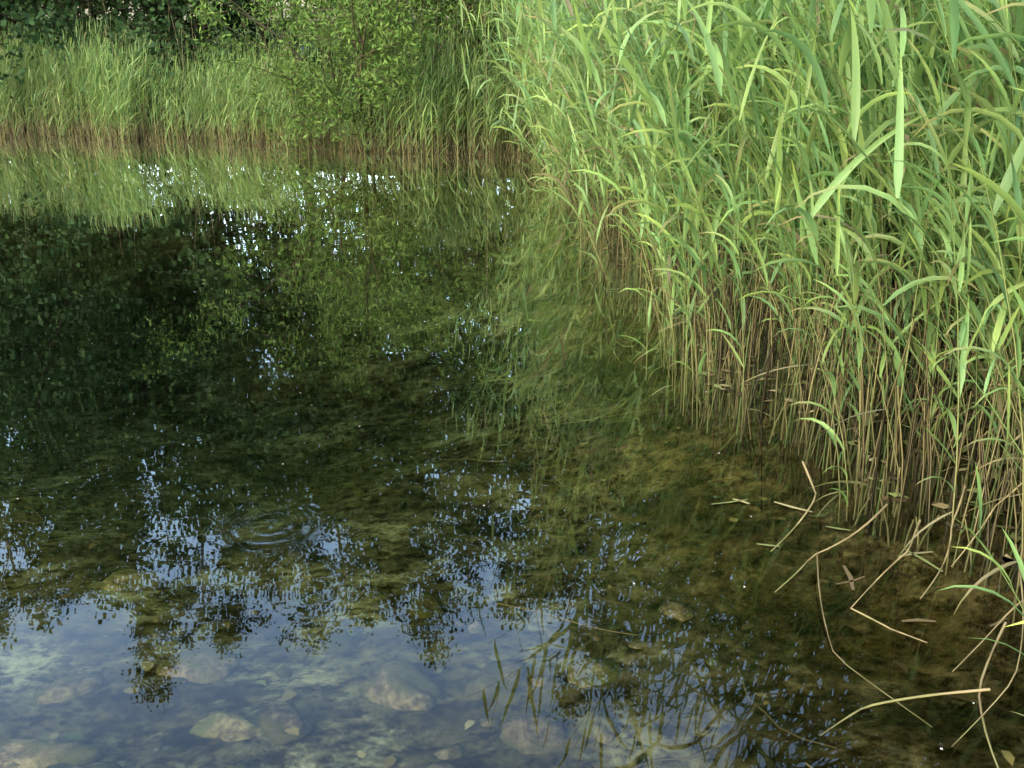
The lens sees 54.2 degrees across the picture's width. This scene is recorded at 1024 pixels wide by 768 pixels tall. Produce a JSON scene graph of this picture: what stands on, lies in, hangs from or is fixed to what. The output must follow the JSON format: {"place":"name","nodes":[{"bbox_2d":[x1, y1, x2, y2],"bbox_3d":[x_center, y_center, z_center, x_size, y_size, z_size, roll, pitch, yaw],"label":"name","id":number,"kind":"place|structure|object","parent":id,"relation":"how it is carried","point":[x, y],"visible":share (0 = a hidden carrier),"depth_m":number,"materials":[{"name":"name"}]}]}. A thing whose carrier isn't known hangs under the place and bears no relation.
{"place":"outdoors","nodes":[
{"label":"outdoors","id":0,"kind":"place"},
{"bbox_2d":[46,0,452,19],"label":"sky","id":1,"kind":"structure","parent":0,"point":[132,13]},
{"bbox_2d":[0,130,973,749],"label":"pond water","id":2,"kind":"structure","parent":0,"point":[74,210],"depth_m":8.93,"materials":[{"name":"green liquid"}]},
{"bbox_2d":[0,134,1023,767],"label":"plant debris","id":3,"kind":"object","parent":2,"relation":"on","point":[390,760],"visible":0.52,"depth_m":3.24,"materials":[{"name":"beige plant"}]},
{"bbox_2d":[0,20,1023,767],"bbox_3d":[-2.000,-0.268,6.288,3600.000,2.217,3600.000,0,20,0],"label":"ground","id":4,"kind":"structure","parent":0,"point":[384,386],"depth_m":4.05,"materials":[{"name":"brown soil"}]},
{"bbox_2d":[0,0,93,55],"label":"alder bush","id":5,"kind":"object","parent":4,"relation":"on","point":[45,23],"visible":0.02,"depth_m":19.05,"materials":[{"name":"green plant"}]},
{"bbox_2d":[0,0,100,63],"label":"alder bush","id":6,"kind":"object","parent":4,"relation":"on","point":[1,29],"visible":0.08,"depth_m":18.60,"materials":[{"name":"green plant"}]},
{"bbox_2d":[0,0,123,70],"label":"tree","id":7,"kind":"object","parent":4,"relation":"on","point":[10,2],"visible":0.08,"depth_m":18.25,"materials":[{"name":"green plant"}]},
{"bbox_2d":[1,0,137,69],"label":"tree","id":8,"kind":"object","parent":4,"relation":"on","point":[35,5],"visible":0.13,"depth_m":18.36,"materials":[{"name":"green plant"}]},
{"bbox_2d":[0,0,216,87],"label":"tree","id":9,"kind":"object","parent":4,"relation":"on","point":[162,2],"visible":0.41,"depth_m":15.94,"materials":[{"name":"green plant"}]},
{"bbox_2d":[0,0,287,71],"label":"tree","id":10,"kind":"object","parent":4,"relation":"on","point":[179,2],"visible":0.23,"depth_m":16.99,"materials":[{"name":"green plant"}]},
{"bbox_2d":[0,0,335,98],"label":"tree","id":11,"kind":"object","parent":4,"relation":"on","point":[31,35],"visible":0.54,"depth_m":15.63,"materials":[{"name":"green plant"}]},
{"bbox_2d":[33,0,318,59],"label":"tree","id":12,"kind":"object","parent":4,"relation":"on","point":[237,24],"visible":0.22,"depth_m":17.00,"materials":[{"name":"green plant"}]},
{"bbox_2d":[80,0,456,122],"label":"tree","id":13,"kind":"object","parent":4,"relation":"on","point":[152,51],"visible":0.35,"depth_m":15.19,"materials":[{"name":"green plant"}]},
{"bbox_2d":[0,0,570,157],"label":"reed belt","id":14,"kind":"object","parent":4,"relation":"on","point":[101,99],"visible":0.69,"depth_m":14.02,"materials":[{"name":"green plant"}]},
{"bbox_2d":[290,0,303,54],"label":"birch tree","id":15,"kind":"object","parent":4,"relation":"on","point":[298,29],"visible":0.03,"depth_m":25.43,"materials":[{"name":"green plant"}]},
{"bbox_2d":[185,0,499,154],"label":"willow bush","id":16,"kind":"object","parent":4,"relation":"on","point":[368,18],"visible":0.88,"depth_m":12.25,"materials":[{"name":"green plant"}]},
{"bbox_2d":[0,442,718,767],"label":"stones","id":17,"kind":"object","parent":4,"relation":"on","point":[402,684],"visible":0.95,"depth_m":2.84,"materials":[{"name":"grey stone"}]},
{"bbox_2d":[306,0,458,68],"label":"tree","id":18,"kind":"object","parent":4,"relation":"on","point":[403,43],"visible":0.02,"depth_m":17.63,"materials":[{"name":"green plant"}]},
{"bbox_2d":[295,0,509,38],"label":"tree","id":19,"kind":"object","parent":4,"relation":"on","point":[478,1],"visible":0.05,"depth_m":13.91,"materials":[{"name":"green plant"}]},
{"bbox_2d":[311,0,518,76],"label":"tree","id":20,"kind":"object","parent":4,"relation":"on","point":[457,30],"visible":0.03,"depth_m":15.31,"materials":[{"name":"green plant"}]},
{"bbox_2d":[292,0,538,94],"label":"tree","id":21,"kind":"object","parent":4,"relation":"on","point":[472,11],"visible":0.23,"depth_m":14.33,"materials":[{"name":"green plant"}]},
{"bbox_2d":[449,0,1023,715],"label":"reed bed","id":22,"kind":"object","parent":4,"relation":"on","point":[833,168],"visible":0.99,"depth_m":4.28,"materials":[{"name":"green plant"}]}
]}

